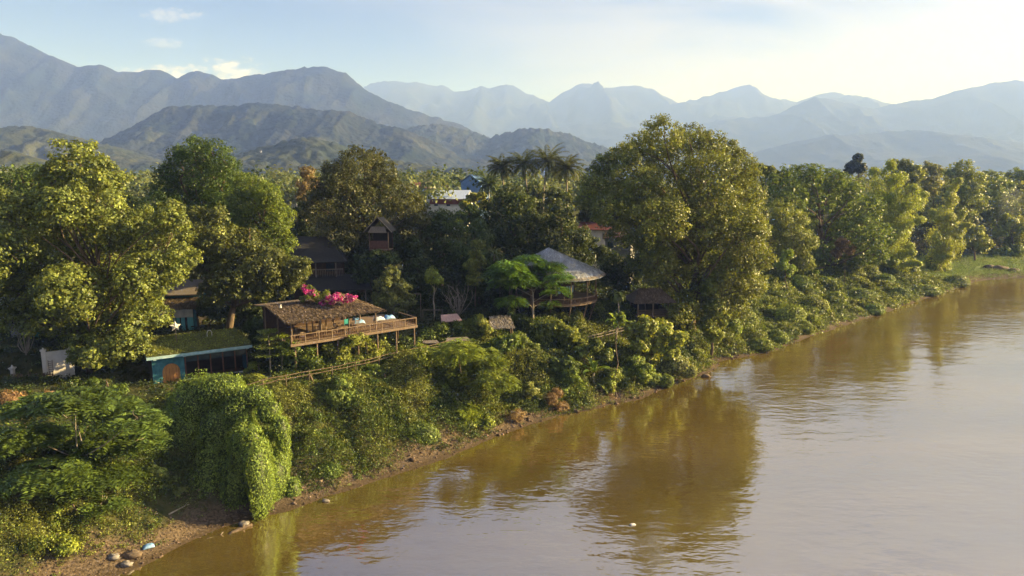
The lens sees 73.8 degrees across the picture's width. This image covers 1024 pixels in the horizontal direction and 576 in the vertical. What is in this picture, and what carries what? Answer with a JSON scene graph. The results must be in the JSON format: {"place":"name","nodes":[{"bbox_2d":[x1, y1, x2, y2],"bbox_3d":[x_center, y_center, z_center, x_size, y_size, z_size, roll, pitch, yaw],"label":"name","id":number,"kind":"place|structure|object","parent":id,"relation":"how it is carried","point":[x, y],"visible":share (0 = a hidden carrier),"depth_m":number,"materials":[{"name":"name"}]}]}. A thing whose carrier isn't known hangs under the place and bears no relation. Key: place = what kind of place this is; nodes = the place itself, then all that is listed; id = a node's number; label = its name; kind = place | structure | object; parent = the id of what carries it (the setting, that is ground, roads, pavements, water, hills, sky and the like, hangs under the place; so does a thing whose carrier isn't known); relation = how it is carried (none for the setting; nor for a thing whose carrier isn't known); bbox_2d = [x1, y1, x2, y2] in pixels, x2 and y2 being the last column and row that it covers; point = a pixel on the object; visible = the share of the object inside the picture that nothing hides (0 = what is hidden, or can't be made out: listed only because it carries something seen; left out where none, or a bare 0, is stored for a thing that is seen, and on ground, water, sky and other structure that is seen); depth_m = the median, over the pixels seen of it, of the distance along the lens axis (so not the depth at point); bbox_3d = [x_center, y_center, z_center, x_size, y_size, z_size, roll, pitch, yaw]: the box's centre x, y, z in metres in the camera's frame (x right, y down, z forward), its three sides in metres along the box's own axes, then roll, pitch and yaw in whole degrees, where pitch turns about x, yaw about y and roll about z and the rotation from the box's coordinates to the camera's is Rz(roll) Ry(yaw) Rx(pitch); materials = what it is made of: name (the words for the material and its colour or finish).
{"place":"outdoors","nodes":[
{"label":"outdoors","id":0,"kind":"place"},
{"bbox_2d":[0,150,47,174],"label":"bare slope","id":1,"kind":"structure","parent":0,"point":[9,158],"depth_m":787.77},
{"bbox_2d":[0,126,191,174],"bbox_3d":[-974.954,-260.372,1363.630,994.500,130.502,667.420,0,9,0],"label":"hills","id":2,"kind":"structure","parent":0,"point":[31,141],"depth_m":1327.38,"materials":[{"name":"plant"}]},
{"bbox_2d":[0,34,489,142],"bbox_3d":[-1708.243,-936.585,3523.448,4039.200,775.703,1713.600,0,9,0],"label":"mountains","id":3,"kind":"structure","parent":0,"point":[43,90],"depth_m":3336.98,"materials":[{"name":"stone"}]},
{"bbox_2d":[100,102,547,178],"bbox_3d":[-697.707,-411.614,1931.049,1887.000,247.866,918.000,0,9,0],"label":"wooded hill","id":4,"kind":"structure","parent":0,"point":[246,127],"depth_m":1892.06,"materials":[{"name":"plant"}]},
{"bbox_2d":[159,136,499,177],"bbox_3d":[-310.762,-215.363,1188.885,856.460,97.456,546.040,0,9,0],"label":"hill","id":5,"kind":"structure","parent":0,"point":[314,152],"depth_m":1122.47,"materials":[{"name":"plant"}]},
{"bbox_2d":[0,181,1023,575],"bbox_3d":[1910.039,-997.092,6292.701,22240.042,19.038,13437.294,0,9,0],"label":"ground","id":6,"kind":"structure","parent":0,"point":[82,567],"depth_m":65.49,"materials":[{"name":"soil"}]},
{"bbox_2d":[0,162,59,262],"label":"broadleaf tree","id":7,"kind":"object","parent":6,"relation":"on","point":[17,184],"visible":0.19,"depth_m":95.76,"materials":[{"name":"green plant"}]},
{"bbox_2d":[13,521,83,556],"bbox_3d":[-34.624,19.082,49.607,7.654,4.555,3.413,0,9,0],"label":"leafy shrub","id":8,"kind":"object","parent":6,"relation":"on","point":[63,538],"visible":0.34,"depth_m":48.52,"materials":[{"name":"green plant"}]},
{"bbox_2d":[40,348,74,377],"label":"gate wall","id":9,"kind":"structure","parent":6,"relation":"on","point":[54,362],"depth_m":72.68,"materials":[{"name":"white paint"}]},
{"bbox_2d":[0,384,174,529],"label":"acacia tree","id":10,"kind":"object","parent":6,"relation":"on","point":[75,474],"visible":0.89,"depth_m":51.38,"materials":[{"name":"green plant"}]},
{"bbox_2d":[0,137,203,373],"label":"broadleaf tree","id":11,"kind":"object","parent":6,"relation":"on","point":[45,278],"visible":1,"depth_m":69.80,"materials":[{"name":"green plant"}]},
{"bbox_2d":[147,464,191,495],"bbox_3d":[-29.810,17.238,57.549,5.362,5.700,3.102,0,9,0],"label":"leafy shrub","id":12,"kind":"object","parent":6,"relation":"on","point":[181,489],"visible":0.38,"depth_m":56.55,"materials":[{"name":"green plant"}]},
{"bbox_2d":[146,279,206,329],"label":"curtained house","id":13,"kind":"structure","parent":6,"relation":"on","point":[180,300],"depth_m":87.48,"materials":[{"name":"blue paint"}]},
{"bbox_2d":[134,133,252,301],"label":"broadleaf tree","id":14,"kind":"object","parent":6,"relation":"on","point":[192,183],"visible":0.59,"depth_m":95.00,"materials":[{"name":"green plant"}]},
{"bbox_2d":[144,327,251,383],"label":"blue house","id":15,"kind":"structure","parent":6,"relation":"on","point":[224,350],"depth_m":73.60,"materials":[{"name":"paint"}]},
{"bbox_2d":[194,300,262,328],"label":"evergreen shrub","id":16,"kind":"object","parent":6,"relation":"on","point":[216,314],"visible":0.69,"depth_m":87.06,"materials":[{"name":"green plant"}]},
{"bbox_2d":[157,368,302,523],"bbox_3d":[-25.745,14.216,60.573,15.051,13.103,7.852,5,11,30],"label":"creeper mound","id":17,"kind":"object","parent":6,"relation":"on","point":[243,455],"visible":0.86,"depth_m":59.40,"materials":[{"name":"green plant"}]},
{"bbox_2d":[180,203,313,328],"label":"broadleaf tree","id":18,"kind":"object","parent":6,"relation":"on","point":[240,268],"visible":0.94,"depth_m":82.94,"materials":[{"name":"green plant"}]},
{"bbox_2d":[241,316,263,344],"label":"evergreen shrub","id":19,"kind":"object","parent":6,"relation":"on","point":[252,326],"visible":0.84,"depth_m":80.56,"materials":[{"name":"green plant"}]},
{"bbox_2d":[219,170,300,303],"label":"broadleaf tree","id":20,"kind":"object","parent":6,"relation":"on","point":[266,205],"visible":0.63,"depth_m":91.06,"materials":[{"name":"green plant"}]},
{"bbox_2d":[251,328,284,370],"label":"tiered sapling","id":21,"kind":"object","parent":6,"relation":"on","point":[268,337],"visible":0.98,"depth_m":72.23,"materials":[{"name":"green plant"}]},
{"bbox_2d":[275,338,324,372],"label":"shrub","id":22,"kind":"object","parent":6,"relation":"on","point":[288,359],"visible":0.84,"depth_m":73.04,"materials":[{"name":"green plant"}]},
{"bbox_2d":[283,201,316,257],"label":"broadleaf tree","id":23,"kind":"object","parent":6,"relation":"on","point":[298,228],"visible":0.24,"depth_m":112.36,"materials":[{"name":"green plant"}]},
{"bbox_2d":[291,165,317,220],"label":"bare tree","id":24,"kind":"object","parent":6,"relation":"on","point":[303,187],"visible":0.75,"depth_m":119.21,"materials":[{"name":"brown plant"}]},
{"bbox_2d":[298,284,357,346],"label":"bougainvillea","id":25,"kind":"object","parent":6,"relation":"on","point":[333,298],"visible":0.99,"depth_m":76.86,"materials":[{"name":"pink plant"}]},
{"bbox_2d":[288,236,371,301],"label":"dark house","id":26,"kind":"structure","parent":6,"relation":"on","point":[328,272],"depth_m":99.25,"materials":[{"name":"brown wood"}]},
{"bbox_2d":[253,294,417,370],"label":"terrace pavilion","id":27,"kind":"structure","parent":6,"relation":"on","point":[291,315],"depth_m":77.15,"materials":[{"name":"brown wood"}]},
{"bbox_2d":[320,334,360,366],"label":"shrub","id":28,"kind":"object","parent":6,"relation":"on","point":[348,342],"visible":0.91,"depth_m":75.24,"materials":[{"name":"green plant"}]},
{"bbox_2d":[319,373,366,414],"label":"bush","id":29,"kind":"object","parent":6,"relation":"on","point":[335,398],"visible":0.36,"depth_m":69.76,"materials":[{"name":"green plant"}]},
{"bbox_2d":[245,341,447,386],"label":"bamboo fence","id":30,"kind":"object","parent":6,"relation":"on","point":[309,374],"visible":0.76,"depth_m":72.61,"materials":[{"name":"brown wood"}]},
{"bbox_2d":[0,300,709,575],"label":"undergrowth","id":31,"kind":"object","parent":6,"relation":"on","point":[540,321],"visible":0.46,"depth_m":71.01,"materials":[{"name":"green plant"}]},
{"bbox_2d":[0,355,711,560],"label":"weeds","id":32,"kind":"object","parent":6,"relation":"on","point":[464,437],"visible":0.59,"depth_m":72.51,"materials":[{"name":"green plant"}]},
{"bbox_2d":[294,143,432,296],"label":"broadleaf tree","id":33,"kind":"object","parent":6,"relation":"on","point":[411,215],"visible":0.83,"depth_m":103.96,"materials":[{"name":"green plant"}]},
{"bbox_2d":[351,332,381,363],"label":"shrub","id":34,"kind":"object","parent":6,"relation":"on","point":[366,346],"visible":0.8,"depth_m":77.64,"materials":[{"name":"green plant"}]},
{"bbox_2d":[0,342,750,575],"bbox_3d":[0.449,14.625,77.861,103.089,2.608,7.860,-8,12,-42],"label":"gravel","id":35,"kind":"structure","parent":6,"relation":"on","point":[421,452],"depth_m":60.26,"materials":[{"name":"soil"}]},
{"bbox_2d":[350,248,400,306],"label":"evergreen shrub","id":36,"kind":"object","parent":6,"relation":"on","point":[370,267],"visible":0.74,"depth_m":97.11,"materials":[{"name":"green plant"}]},
{"bbox_2d":[364,216,395,313],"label":"hut","id":37,"kind":"object","parent":6,"relation":"on","point":[382,238],"visible":0.81,"depth_m":98.29,"materials":[{"name":"brown wood"}]},
{"bbox_2d":[370,264,417,316],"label":"broadleaf tree","id":38,"kind":"object","parent":6,"relation":"on","point":[392,300],"visible":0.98,"depth_m":91.59,"materials":[{"name":"green plant"}]},
{"bbox_2d":[0,255,795,436],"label":"forest floor scrub","id":39,"kind":"object","parent":6,"relation":"on","point":[149,382],"visible":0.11,"depth_m":84.21,"materials":[{"name":"green plant"}]},
{"bbox_2d":[389,231,425,297],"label":"broadleaf tree","id":40,"kind":"object","parent":6,"relation":"on","point":[408,245],"visible":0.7,"depth_m":105.45,"materials":[{"name":"green plant"}]},
{"bbox_2d":[398,249,436,305],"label":"evergreen shrub","id":41,"kind":"object","parent":6,"relation":"on","point":[414,278],"visible":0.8,"depth_m":103.58,"materials":[{"name":"green plant"}]},
{"bbox_2d":[404,420,442,444],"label":"creeper mound","id":42,"kind":"object","parent":6,"relation":"on","point":[427,432],"visible":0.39,"depth_m":70.39,"materials":[{"name":"green plant"}]},
{"bbox_2d":[418,321,450,339],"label":"shrub","id":43,"kind":"object","parent":6,"relation":"on","point":[434,331],"visible":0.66,"depth_m":87.31,"materials":[{"name":"green plant"}]},
{"bbox_2d":[415,207,467,292],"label":"broadleaf tree","id":44,"kind":"object","parent":6,"relation":"on","point":[444,223],"visible":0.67,"depth_m":110.36,"materials":[{"name":"green plant"}]},
{"bbox_2d":[429,190,472,229],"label":"market hall","id":45,"kind":"structure","parent":6,"relation":"on","point":[453,204],"depth_m":189.37,"materials":[{"name":"white paint"}]},
{"bbox_2d":[433,263,482,306],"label":"evergreen shrub","id":46,"kind":"object","parent":6,"relation":"on","point":[454,276],"visible":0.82,"depth_m":103.19,"materials":[{"name":"green plant"}]},
{"bbox_2d":[453,204,483,238],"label":"broadleaf tree","id":47,"kind":"object","parent":6,"relation":"on","point":[468,213],"visible":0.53,"depth_m":133.68,"materials":[{"name":"green plant"}]},
{"bbox_2d":[423,337,522,428],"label":"feathery tree","id":48,"kind":"object","parent":6,"relation":"on","point":[469,359],"visible":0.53,"depth_m":77.51,"materials":[{"name":"green plant"}]},
{"bbox_2d":[462,238,486,307],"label":"sapling","id":49,"kind":"object","parent":6,"relation":"on","point":[476,259],"visible":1,"depth_m":99.81,"materials":[{"name":"green plant"}]},
{"bbox_2d":[446,217,504,303],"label":"broadleaf tree","id":50,"kind":"object","parent":6,"relation":"on","point":[460,254],"visible":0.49,"depth_m":104.78,"materials":[{"name":"green plant"}]},
{"bbox_2d":[474,173,502,218],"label":"coconut palm","id":51,"kind":"object","parent":6,"relation":"on","point":[488,182],"visible":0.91,"depth_m":157.19,"materials":[{"name":"green plant"}]},
{"bbox_2d":[479,333,521,353],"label":"shrub","id":52,"kind":"object","parent":6,"relation":"on","point":[509,342],"visible":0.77,"depth_m":85.80,"materials":[{"name":"green plant"}]},
{"bbox_2d":[478,260,522,310],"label":"evergreen shrub","id":53,"kind":"object","parent":6,"relation":"on","point":[494,293],"visible":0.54,"depth_m":103.81,"materials":[{"name":"green plant"}]},
{"bbox_2d":[488,315,514,339],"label":"thatch shelter","id":54,"kind":"object","parent":6,"relation":"on","point":[500,322],"visible":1,"depth_m":89.74,"materials":[{"name":"wicker"}]},
{"bbox_2d":[486,153,518,251],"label":"coconut palm","id":55,"kind":"object","parent":6,"relation":"on","point":[498,166],"visible":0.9,"depth_m":146.70,"materials":[{"name":"green plant"}]},
{"bbox_2d":[471,185,550,261],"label":"broadleaf tree","id":56,"kind":"object","parent":6,"relation":"on","point":[513,240],"visible":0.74,"depth_m":119.25,"materials":[{"name":"green plant"}]},
{"bbox_2d":[0,160,1023,235],"bbox_3d":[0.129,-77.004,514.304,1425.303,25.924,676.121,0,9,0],"label":"distant wood","id":57,"kind":"object","parent":6,"relation":"on","point":[441,180],"visible":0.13,"depth_m":228.21,"materials":[{"name":"green plant"}]},
{"bbox_2d":[502,149,540,241],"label":"coconut palm","id":58,"kind":"object","parent":6,"relation":"on","point":[523,164],"visible":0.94,"depth_m":144.80,"materials":[{"name":"green plant"}]},
{"bbox_2d":[479,254,576,326],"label":"broadleaf tree","id":59,"kind":"object","parent":6,"relation":"on","point":[515,273],"visible":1,"depth_m":91.48,"materials":[{"name":"green plant"}]},
{"bbox_2d":[512,381,548,404],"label":"bush","id":60,"kind":"object","parent":6,"relation":"on","point":[529,391],"visible":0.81,"depth_m":80.80,"materials":[{"name":"green plant"}]},
{"bbox_2d":[502,181,574,253],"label":"broadleaf tree","id":61,"kind":"object","parent":6,"relation":"on","point":[537,191],"visible":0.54,"depth_m":137.29,"materials":[{"name":"green plant"}]},
{"bbox_2d":[525,142,569,245],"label":"coconut palm","id":62,"kind":"object","parent":6,"relation":"on","point":[547,161],"visible":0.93,"depth_m":142.72,"materials":[{"name":"green plant"}]},
{"bbox_2d":[508,247,605,319],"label":"round pavilion","id":63,"kind":"structure","parent":6,"relation":"on","point":[579,270],"depth_m":98.28,"materials":[{"name":"wicker"}]},
{"bbox_2d":[518,200,598,267],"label":"broadleaf tree","id":64,"kind":"object","parent":6,"relation":"on","point":[565,244],"visible":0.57,"depth_m":118.32,"materials":[{"name":"green plant"}]},
{"bbox_2d":[534,351,582,380],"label":"bush","id":65,"kind":"object","parent":6,"relation":"on","point":[558,366],"visible":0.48,"depth_m":85.99,"materials":[{"name":"green plant"}]},
{"bbox_2d":[533,318,588,352],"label":"thicket tree","id":66,"kind":"object","parent":6,"relation":"on","point":[559,330],"visible":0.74,"depth_m":90.63,"materials":[{"name":"green plant"}]},
{"bbox_2d":[549,154,586,253],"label":"coconut palm","id":67,"kind":"object","parent":6,"relation":"on","point":[567,168],"visible":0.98,"depth_m":140.86,"materials":[{"name":"green plant"}]},
{"bbox_2d":[558,367,587,392],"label":"shrub","id":68,"kind":"object","parent":6,"relation":"on","point":[575,378],"visible":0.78,"depth_m":85.05,"materials":[{"name":"green plant"}]},
{"bbox_2d":[571,234,610,285],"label":"evergreen shrub","id":69,"kind":"object","parent":6,"relation":"on","point":[600,249],"visible":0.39,"depth_m":121.68,"materials":[{"name":"green plant"}]},
{"bbox_2d":[572,337,614,372],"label":"bush","id":70,"kind":"object","parent":6,"relation":"on","point":[597,345],"visible":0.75,"depth_m":88.17,"materials":[{"name":"green plant"}]},
{"bbox_2d":[578,222,612,269],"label":"village house","id":71,"kind":"structure","parent":6,"relation":"on","point":[596,232],"depth_m":136.54,"materials":[{"name":"white paint"}]},
{"bbox_2d":[600,366,631,393],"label":"shrub","id":72,"kind":"object","parent":6,"relation":"on","point":[610,377],"visible":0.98,"depth_m":87.91,"materials":[{"name":"green plant"}]},
{"bbox_2d":[595,250,649,302],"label":"evergreen shrub","id":73,"kind":"object","parent":6,"relation":"on","point":[606,265],"visible":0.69,"depth_m":111.71,"materials":[{"name":"green plant"}]},
{"bbox_2d":[620,354,655,383],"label":"shrub","id":74,"kind":"object","parent":6,"relation":"on","point":[644,371],"visible":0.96,"depth_m":90.08,"materials":[{"name":"green plant"}]},
{"bbox_2d":[625,287,676,320],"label":"thatched hut","id":75,"kind":"object","parent":6,"relation":"on","point":[645,301],"visible":0.98,"depth_m":102.74,"materials":[{"name":"brown wood"}]},
{"bbox_2d":[622,314,689,366],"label":"leafy shrub","id":76,"kind":"object","parent":6,"relation":"on","point":[661,330],"visible":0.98,"depth_m":92.80,"materials":[{"name":"green plant"}]},
{"bbox_2d":[571,113,779,332],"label":"broadleaf tree","id":77,"kind":"object","parent":6,"relation":"on","point":[698,218],"visible":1,"depth_m":103.28,"materials":[{"name":"green plant"}]},
{"bbox_2d":[656,355,697,377],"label":"creeper mound","id":78,"kind":"object","parent":6,"relation":"on","point":[683,367],"visible":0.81,"depth_m":93.64,"materials":[{"name":"green plant"}]},
{"bbox_2d":[694,276,731,358],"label":"creeper tree","id":79,"kind":"object","parent":6,"relation":"on","point":[707,325],"visible":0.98,"depth_m":103.59,"materials":[{"name":"green plant"}]},
{"bbox_2d":[773,249,797,291],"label":"tree","id":80,"kind":"object","parent":6,"relation":"on","point":[784,266],"visible":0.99,"depth_m":142.75,"materials":[{"name":"green plant"}]},
{"bbox_2d":[760,197,819,274],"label":"broadleaf tree","id":81,"kind":"object","parent":6,"relation":"on","point":[796,234],"visible":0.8,"depth_m":150.08,"materials":[{"name":"green plant"}]},
{"bbox_2d":[772,302,807,322],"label":"creeper mound","id":82,"kind":"object","parent":6,"relation":"on","point":[792,312],"visible":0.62,"depth_m":126.39,"materials":[{"name":"green plant"}]},
{"bbox_2d":[635,241,953,367],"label":"creeper blanket","id":83,"kind":"object","parent":6,"relation":"on","point":[835,311],"visible":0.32,"depth_m":139.63,"materials":[{"name":"green plant"}]},
{"bbox_2d":[759,163,897,275],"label":"rain tree","id":84,"kind":"object","parent":6,"relation":"on","point":[845,199],"visible":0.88,"depth_m":164.94,"materials":[{"name":"green plant"}]},
{"bbox_2d":[829,236,856,282],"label":"tree","id":85,"kind":"object","parent":6,"relation":"on","point":[839,248],"visible":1,"depth_m":157.44,"materials":[{"name":"green plant"}]},
{"bbox_2d":[670,215,1023,256],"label":"creeper scrub","id":86,"kind":"object","parent":6,"relation":"on","point":[920,233],"visible":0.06,"depth_m":231.81,"materials":[{"name":"green plant"}]},
{"bbox_2d":[842,153,867,185],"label":"broadleaf tree","id":87,"kind":"object","parent":6,"relation":"on","point":[854,165],"visible":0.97,"depth_m":292.39,"materials":[{"name":"green plant"}]},
{"bbox_2d":[862,158,929,273],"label":"bamboo clump","id":88,"kind":"object","parent":6,"relation":"on","point":[902,223],"visible":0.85,"depth_m":175.84,"materials":[{"name":"green plant"}]},
{"bbox_2d":[887,158,926,236],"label":"broadleaf tree","id":89,"kind":"object","parent":6,"relation":"on","point":[912,170],"visible":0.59,"depth_m":229.09,"materials":[{"name":"green plant"}]},
{"bbox_2d":[916,160,944,229],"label":"broadleaf tree","id":90,"kind":"object","parent":6,"relation":"on","point":[929,168],"visible":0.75,"depth_m":235.66,"materials":[{"name":"green plant"}]},
{"bbox_2d":[920,177,972,271],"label":"bamboo clump","id":91,"kind":"object","parent":6,"relation":"on","point":[948,240],"visible":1,"depth_m":188.57,"materials":[{"name":"green plant"}]},
{"bbox_2d":[908,253,1023,289],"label":"lawn grass","id":92,"kind":"structure","parent":6,"relation":"on","point":[962,266],"depth_m":201.23,"materials":[{"name":"green plant"}]},
{"bbox_2d":[939,159,994,221],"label":"broadleaf tree","id":93,"kind":"object","parent":6,"relation":"on","point":[972,198],"visible":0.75,"depth_m":223.23,"materials":[{"name":"green plant"}]},
{"bbox_2d":[961,224,995,260],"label":"broadleaf tree","id":94,"kind":"object","parent":6,"relation":"on","point":[973,233],"visible":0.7,"depth_m":212.18,"materials":[{"name":"green plant"}]},
{"bbox_2d":[966,169,1020,227],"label":"broadleaf tree","id":95,"kind":"object","parent":6,"relation":"on","point":[994,190],"visible":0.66,"depth_m":241.23,"materials":[{"name":"green plant"}]},
{"bbox_2d":[986,243,1023,256],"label":"bush","id":96,"kind":"object","parent":6,"relation":"on","point":[1011,250],"visible":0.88,"depth_m":220.70,"materials":[{"name":"green plant"}]},
{"bbox_2d":[991,213,1023,246],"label":"broadleaf tree","id":97,"kind":"object","parent":6,"relation":"on","point":[1008,221],"visible":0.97,"depth_m":220.61,"materials":[{"name":"green plant"}]},
{"bbox_2d":[0,0,1023,103],"label":"sky","id":98,"kind":"structure","parent":0,"point":[886,51],"materials":[{"name":"blue"}]},
{"bbox_2d":[118,278,1023,575],"bbox_3d":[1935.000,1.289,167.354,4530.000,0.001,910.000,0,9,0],"label":"river water","id":99,"kind":"structure","parent":0,"point":[888,442],"depth_m":62.86,"materials":[{"name":"liquid"}]},
{"bbox_2d":[406,123,771,183],"bbox_3d":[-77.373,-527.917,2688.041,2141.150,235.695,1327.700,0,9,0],"label":"hazy hills","id":100,"kind":"structure","parent":0,"point":[464,143],"depth_m":2519.51,"materials":[{"name":"plant"}]},
{"bbox_2d":[551,124,666,149],"bbox_3d":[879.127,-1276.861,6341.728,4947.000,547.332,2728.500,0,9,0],"label":"hills","id":101,"kind":"structure","parent":0,"point":[607,135],"depth_m":6463.74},
{"bbox_2d":[364,81,889,137],"bbox_3d":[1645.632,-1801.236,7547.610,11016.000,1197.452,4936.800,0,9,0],"label":"mountains","id":102,"kind":"structure","parent":0,"point":[492,112],"depth_m":7773.88,"materials":[{"name":"stone"}]},
{"bbox_2d":[656,80,1023,166],"bbox_3d":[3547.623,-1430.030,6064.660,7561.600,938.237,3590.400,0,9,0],"label":"mountains","id":103,"kind":"structure","parent":0,"point":[994,110],"depth_m":6059.60,"materials":[{"name":"stone"}]},
{"bbox_2d":[712,130,1023,180],"bbox_3d":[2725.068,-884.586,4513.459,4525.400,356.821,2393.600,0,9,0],"label":"hills","id":104,"kind":"structure","parent":0,"point":[877,150],"depth_m":4418.06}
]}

